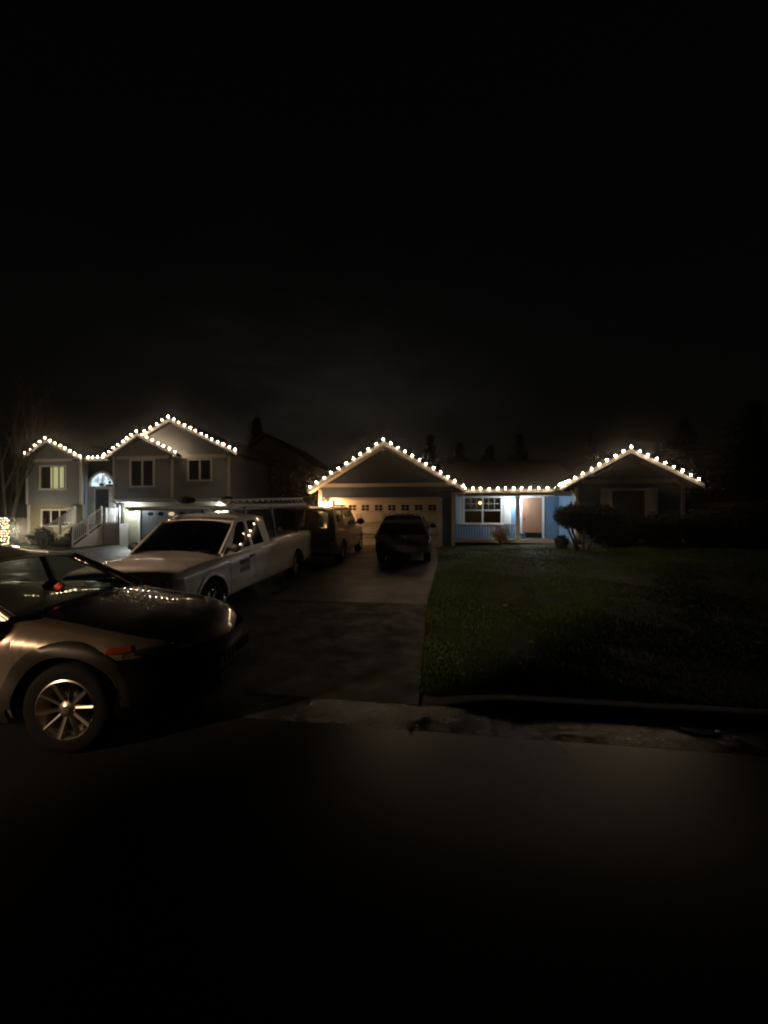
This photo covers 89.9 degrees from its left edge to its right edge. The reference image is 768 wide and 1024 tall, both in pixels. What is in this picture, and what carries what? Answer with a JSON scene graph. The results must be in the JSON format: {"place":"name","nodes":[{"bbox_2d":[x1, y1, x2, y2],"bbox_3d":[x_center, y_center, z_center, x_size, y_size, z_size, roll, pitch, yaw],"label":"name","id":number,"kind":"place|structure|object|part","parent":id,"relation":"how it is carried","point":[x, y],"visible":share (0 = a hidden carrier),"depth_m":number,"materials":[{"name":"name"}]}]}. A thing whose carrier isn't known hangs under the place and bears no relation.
{"place":"outdoors","nodes":[
{"label":"outdoors","id":0,"kind":"place"},
{"bbox_2d":[0,544,131,580],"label":"neighbour driveway","id":1,"kind":"structure","parent":0,"point":[29,569],"depth_m":14.07,"materials":[{"name":"concrete"}]},
{"bbox_2d":[223,567,435,603],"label":"driveway","id":2,"kind":"structure","parent":0,"point":[382,585],"depth_m":9.42,"materials":[{"name":"concrete"}]},
{"bbox_2d":[60,505,311,601],"bbox_3d":[-3.577,0.866,8.760,2.277,2.025,6.500,0,1,7],"label":"pickup truck","id":3,"kind":"object","parent":2,"relation":"on","point":[215,555],"visible":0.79,"depth_m":7.24,"materials":[{"name":"white paint"}]},
{"bbox_2d":[177,496,195,503],"bbox_3d":[-3.885,-0.235,7.572,0.300,0.150,0.426,0,0,8],"label":"cargo bundle","id":4,"kind":"object","parent":3,"relation":"on","point":[186,500],"visible":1,"depth_m":7.46,"materials":[{"name":"black"}]},
{"bbox_2d":[221,496,232,503],"bbox_3d":[-3.231,-0.245,7.940,0.240,0.170,0.298,0,0,7],"label":"cargo bundle","id":5,"kind":"object","parent":3,"relation":"on","point":[226,497],"visible":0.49,"depth_m":7.86,"materials":[{"name":"black"}]},
{"bbox_3d":[-2.886,0.463,7.566,0.147,0.540,0.810,0,1,7],"label":"side window","id":6,"kind":"part","parent":3,"relation":"part of","materials":[{"name":"black glass"}]},
{"bbox_3d":[-2.790,1.098,7.547,0.121,0.650,0.970,0,1,7],"label":"door","id":7,"kind":"part","parent":3,"relation":"part of","materials":[{"name":"white paint"}]},
{"bbox_3d":[-2.794,0.426,8.304,0.143,0.520,0.580,0,1,8],"label":"side window","id":8,"kind":"part","parent":3,"relation":"part of","materials":[{"name":"black glass"}]},
{"bbox_3d":[-2.678,1.064,8.389,0.100,0.680,0.690,0,1,7],"label":"rear door","id":9,"kind":"part","parent":3,"relation":"part of","materials":[{"name":"white paint"}]},
{"bbox_2d":[219,498,306,506],"bbox_3d":[-2.689,-0.255,9.184,0.240,0.248,4.401,0,1,7],"label":"ladder","id":10,"kind":"object","parent":3,"relation":"on","point":[242,504],"visible":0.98,"depth_m":8.51,"materials":[{"name":"silver metal"}]},
{"bbox_2d":[301,547,437,568],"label":"driveway slab","id":11,"kind":"structure","parent":0,"point":[364,557],"depth_m":13.29,"materials":[{"name":"concrete"}]},
{"bbox_2d":[278,505,363,561],"bbox_3d":[-2.176,0.705,14.881,2.543,1.971,5.180,0,1,7],"label":"suv","id":12,"kind":"object","parent":11,"relation":"on","point":[336,530],"visible":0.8,"depth_m":12.57,"materials":[{"name":"brown paint"}]},
{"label":"rear window","id":13,"kind":"part","parent":12,"relation":"part of","materials":[{"name":"black glass"}]},
{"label":"side window","id":14,"kind":"part","parent":12,"relation":"part of","materials":[{"name":"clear glass"}]},
{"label":"side window","id":15,"kind":"part","parent":12,"relation":"part of","materials":[{"name":"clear glass"}]},
{"bbox_3d":[-1.299,0.910,14.258,0.118,0.700,1.015,0,1,7],"label":"door","id":16,"kind":"part","parent":12,"relation":"part of","materials":[{"name":"brown paint"}]},
{"bbox_3d":[-1.173,0.889,15.330,0.146,0.700,1.105,0,1,7],"label":"door","id":17,"kind":"part","parent":12,"relation":"part of","materials":[{"name":"brown paint"}]},
{"bbox_2d":[375,511,436,561],"bbox_3d":[0.874,0.830,14.684,2.256,1.710,4.680,0,1,8],"label":"suv","id":18,"kind":"object","parent":11,"relation":"on","point":[403,534],"visible":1,"depth_m":12.56,"materials":[{"name":"black paint"}]},
{"bbox_2d":[0,709,767,1023],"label":"road","id":19,"kind":"structure","parent":0,"point":[168,868],"depth_m":2.02,"materials":[{"name":"grey asphalt"}]},
{"bbox_2d":[0,546,248,753],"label":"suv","id":20,"kind":"object","parent":19,"relation":"on","point":[86,664],"visible":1,"depth_m":3.23,"materials":[{"name":"beige paint"}]},
{"bbox_2d":[54,582,64,591],"bbox_3d":[-3.140,0.728,3.720,0.099,0.095,0.052,0,0,0],"label":"hanging ornament","id":21,"kind":"object","parent":20,"relation":"hanging from","point":[59,586],"visible":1,"depth_m":3.70,"materials":[{"name":"red"}]},
{"bbox_2d":[0,0,767,516],"label":"sky","id":22,"kind":"structure","parent":0,"point":[345,227],"materials":[{"name":"black"}]},
{"bbox_2d":[10,517,767,756],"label":"ground","id":23,"kind":"structure","parent":0,"point":[510,595],"depth_m":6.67,"materials":[{"name":"green plant"}]},
{"bbox_2d":[0,517,19,545],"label":"clipped hedge","id":24,"kind":"object","parent":23,"relation":"on","point":[12,537],"visible":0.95,"depth_m":21.71,"materials":[{"name":"green plant"}]},
{"bbox_2d":[1,518,26,542],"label":"fence","id":25,"kind":"object","parent":23,"relation":"on","point":[22,530],"depth_m":24.07,"materials":[{"name":"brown wood"}]},
{"bbox_2d":[27,526,57,548],"bbox_3d":[-17.809,1.368,20.063,1.336,1.334,1.143,0,0,7],"label":"shrub","id":26,"kind":"object","parent":23,"relation":"on","point":[43,539],"visible":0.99,"depth_m":19.92,"materials":[{"name":"green plant"}]},
{"bbox_2d":[0,314,109,545],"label":"bare tree","id":27,"kind":"object","parent":23,"relation":"on","point":[9,511],"visible":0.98,"depth_m":22.83,"materials":[{"name":"brown plant"}]},
{"bbox_2d":[23,419,286,547],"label":"house","id":28,"kind":"structure","parent":23,"relation":"on","point":[73,500],"depth_m":22.76,"materials":[{"name":"grey"}]},
{"bbox_2d":[38,465,66,489],"bbox_3d":[-20.089,-2.090,23.312,1.900,1.500,0.080,0,0,8],"label":"window","id":29,"kind":"structure","parent":28,"relation":"in","point":[40,466],"depth_m":23.30,"materials":[{"name":"beige glass"}]},
{"bbox_2d":[40,509,69,526],"bbox_3d":[-19.973,0.360,23.364,2.020,1.080,0.090,0,0,7],"label":"window","id":30,"kind":"structure","parent":28,"relation":"in","point":[49,515],"depth_m":23.40,"materials":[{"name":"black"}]},
{"bbox_2d":[91,473,112,485],"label":"fan window","id":31,"kind":"structure","parent":28,"relation":"in","point":[102,479],"depth_m":23.44,"materials":[{"name":"grey glass"}]},
{"bbox_2d":[96,490,108,523],"bbox_3d":[-17.132,-0.316,23.437,0.950,2.048,0.040,0,0,7],"label":"front door","id":32,"kind":"structure","parent":28,"relation":"in","point":[104,502],"depth_m":23.42,"materials":[{"name":"black wood"}]},
{"bbox_2d":[34,416,235,457],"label":"string lights","id":33,"kind":"object","parent":28,"relation":"attached to","point":[144,436],"visible":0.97,"depth_m":22.01,"materials":[{"name":"beige plastic"}]},
{"bbox_2d":[129,459,154,486],"bbox_3d":[-14.105,-2.260,22.407,1.640,1.640,0.090,0,0,8],"label":"window","id":34,"kind":"structure","parent":28,"relation":"in","point":[141,471],"depth_m":22.43,"materials":[{"name":"black glass"}]},
{"bbox_2d":[141,509,214,540],"bbox_3d":[-12.293,0.865,22.988,4.866,2.070,0.051,0,0,7],"label":"garage door","id":35,"kind":"structure","parent":28,"relation":"in","point":[150,519],"depth_m":23.16,"materials":[{"name":"white metal"}]},
{"bbox_2d":[186,458,211,480],"bbox_3d":[-10.585,-2.410,22.065,1.570,1.300,0.090,0,0,8],"label":"window","id":36,"kind":"structure","parent":28,"relation":"in","point":[197,469],"depth_m":22.09,"materials":[{"name":"black glass"}]},
{"bbox_2d":[245,417,263,444],"bbox_3d":[-12.815,-3.850,39.121,8.149,11.769,7.397,0,0,-27],"label":"conifer tree","id":37,"kind":"object","parent":23,"relation":"on","point":[258,430],"visible":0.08,"depth_m":38.75,"materials":[{"name":"green plant"}]},
{"bbox_2d":[247,432,333,508],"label":"house","id":38,"kind":"structure","parent":23,"relation":"on","point":[270,446],"depth_m":32.61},
{"bbox_2d":[268,458,318,507],"bbox_3d":[-6.211,-0.864,26.566,3.846,5.787,2.943,0,0,8],"label":"round tree","id":39,"kind":"object","parent":23,"relation":"on","point":[288,480],"visible":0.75,"depth_m":26.09,"materials":[{"name":"green plant"}]},
{"bbox_2d":[216,598,426,703],"bbox_3d":[-2.491,1.899,6.210,6.240,0.054,3.936,0,0,8],"label":"driveway apron","id":40,"kind":"object","parent":23,"relation":"on","point":[352,651],"visible":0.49,"depth_m":5.35,"materials":[{"name":"grey concrete"}]},
{"bbox_2d":[418,433,442,461],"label":"conifer tree","id":41,"kind":"object","parent":23,"relation":"on","point":[429,456],"visible":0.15,"depth_m":40.46,"materials":[{"name":"green plant"}]},
{"bbox_2d":[443,442,475,461],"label":"conifer tree","id":42,"kind":"object","parent":23,"relation":"on","point":[459,454],"visible":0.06,"depth_m":41.02,"materials":[{"name":"green plant"}]},
{"bbox_2d":[481,444,497,460],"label":"conifer tree","id":43,"kind":"object","parent":23,"relation":"on","point":[489,456],"visible":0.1,"depth_m":42.61,"materials":[{"name":"green plant"}]},
{"bbox_2d":[490,525,510,545],"bbox_3d":[4.979,0.979,16.403,0.880,0.925,0.850,0,0,7],"label":"bush","id":44,"kind":"object","parent":23,"relation":"on","point":[499,535],"visible":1,"depth_m":16.30,"materials":[{"name":"brown plant"}]},
{"bbox_2d":[307,441,704,546],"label":"house","id":45,"kind":"structure","parent":23,"relation":"on","point":[374,486],"depth_m":17.39,"materials":[{"name":"wood"}]},
{"bbox_2d":[333,500,438,546],"bbox_3d":[0.042,0.535,17.560,4.880,2.150,0.090,0,0,7],"label":"garage door","id":46,"kind":"structure","parent":45,"relation":"in","point":[373,512],"depth_m":17.57,"materials":[{"name":"beige paint"}]},
{"bbox_2d":[462,496,502,523],"bbox_3d":[4.754,-0.085,18.528,1.930,1.410,0.080,0,0,8],"label":"window","id":47,"kind":"structure","parent":45,"relation":"in","point":[464,497],"depth_m":18.52,"materials":[{"name":"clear glass"}]},
{"bbox_2d":[309,439,698,488],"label":"string lights","id":48,"kind":"object","parent":45,"relation":"attached to","point":[513,488],"visible":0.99,"depth_m":16.28,"materials":[{"name":"beige"}]},
{"bbox_2d":[522,498,541,537],"bbox_3d":[7.028,0.279,18.254,0.910,1.898,0.090,0,0,8],"label":"front door","id":49,"kind":"structure","parent":45,"relation":"in","point":[531,507],"depth_m":18.26,"materials":[{"name":"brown wood"}]},
{"bbox_2d":[610,488,647,520],"bbox_3d":[9.941,-0.245,15.630,1.470,1.410,0.090,0,0,8],"label":"window","id":50,"kind":"structure","parent":45,"relation":"in","point":[635,501],"depth_m":15.64,"materials":[{"name":"grey glass"}]},
{"bbox_2d":[507,433,531,460],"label":"conifer tree","id":51,"kind":"object","parent":23,"relation":"on","point":[519,452],"visible":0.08,"depth_m":40.27,"materials":[{"name":"green plant"}]},
{"bbox_2d":[554,534,569,547],"bbox_3d":[6.888,1.131,14.929,0.539,0.534,0.539,0,0,-26],"label":"planter","id":52,"kind":"object","parent":23,"relation":"on","point":[560,541],"visible":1,"depth_m":14.77,"materials":[{"name":"black"}]},
{"bbox_2d":[575,432,610,459],"bbox_3d":[20.616,-2.966,37.980,11.396,10.011,11.659,0,0,8],"label":"conifer tree","id":53,"kind":"object","parent":23,"relation":"on","point":[593,447],"visible":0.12,"depth_m":37.43,"materials":[{"name":"green plant"}]},
{"bbox_2d":[423,694,767,726],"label":"curb","id":54,"kind":"structure","parent":23,"relation":"on","point":[739,716],"depth_m":3.68,"materials":[{"name":"concrete"}]},
{"bbox_2d":[552,500,639,551],"bbox_3d":[7.737,0.529,14.023,3.026,1.918,2.240,0,0,8],"label":"topiary shrub","id":55,"kind":"object","parent":23,"relation":"on","point":[593,522],"visible":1,"depth_m":13.75,"materials":[{"name":"green plant"}]},
{"bbox_2d":[482,542,711,548],"bbox_3d":[8.168,1.348,15.305,8.200,0.278,1.080,0,0,7],"label":"planting bed","id":56,"kind":"object","parent":23,"relation":"on","point":[543,546],"visible":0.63,"depth_m":15.37,"materials":[{"name":"soil"}]},
{"bbox_2d":[599,510,647,547],"bbox_3d":[9.075,0.642,14.851,2.075,1.474,1.436,0,0,7],"label":"shrub","id":57,"kind":"object","parent":56,"relation":"on","point":[636,534],"visible":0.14,"depth_m":14.55,"materials":[{"name":"green plant"}]},
{"bbox_2d":[634,510,690,545],"bbox_3d":[10.559,0.607,14.660,2.000,1.432,1.401,0,0,8],"label":"shrub","id":58,"kind":"object","parent":56,"relation":"on","point":[660,528],"visible":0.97,"depth_m":14.42,"materials":[{"name":"green plant"}]},
{"bbox_2d":[664,446,729,501],"bbox_3d":[16.545,-0.710,21.546,7.574,6.027,7.971,0,0,36],"label":"conifer tree","id":59,"kind":"object","parent":23,"relation":"on","point":[682,463],"visible":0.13,"depth_m":21.00,"materials":[{"name":"green plant"}]},
{"bbox_2d":[650,416,751,501],"bbox_3d":[21.353,-2.358,27.507,10.281,8.994,11.530,0,0,-6],"label":"conifer tree","id":60,"kind":"object","parent":23,"relation":"on","point":[685,435],"visible":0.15,"depth_m":26.74,"materials":[{"name":"green plant"}]},
{"bbox_2d":[676,508,728,545],"bbox_3d":[11.955,0.567,14.476,1.767,1.481,1.452,0,0,8],"label":"shrub","id":61,"kind":"object","parent":23,"relation":"on","point":[701,525],"visible":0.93,"depth_m":14.23,"materials":[{"name":"green plant"}]},
{"bbox_2d":[701,398,767,501],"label":"conifer tree","id":62,"kind":"object","parent":23,"relation":"on","point":[755,486],"visible":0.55,"depth_m":25.70,"materials":[{"name":"green plant"}]},
{"bbox_2d":[164,691,767,755],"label":"gutter","id":63,"kind":"object","parent":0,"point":[743,740],"visible":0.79,"depth_m":3.54,"materials":[{"name":"concrete"}]},
{"bbox_2d":[677,723,720,735],"bbox_3d":[2.788,1.921,3.405,0.330,0.014,0.182,0,0,7],"label":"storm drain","id":64,"kind":"object","parent":63,"relation":"on","point":[698,729],"visible":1,"depth_m":3.40,"materials":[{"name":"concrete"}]}
]}

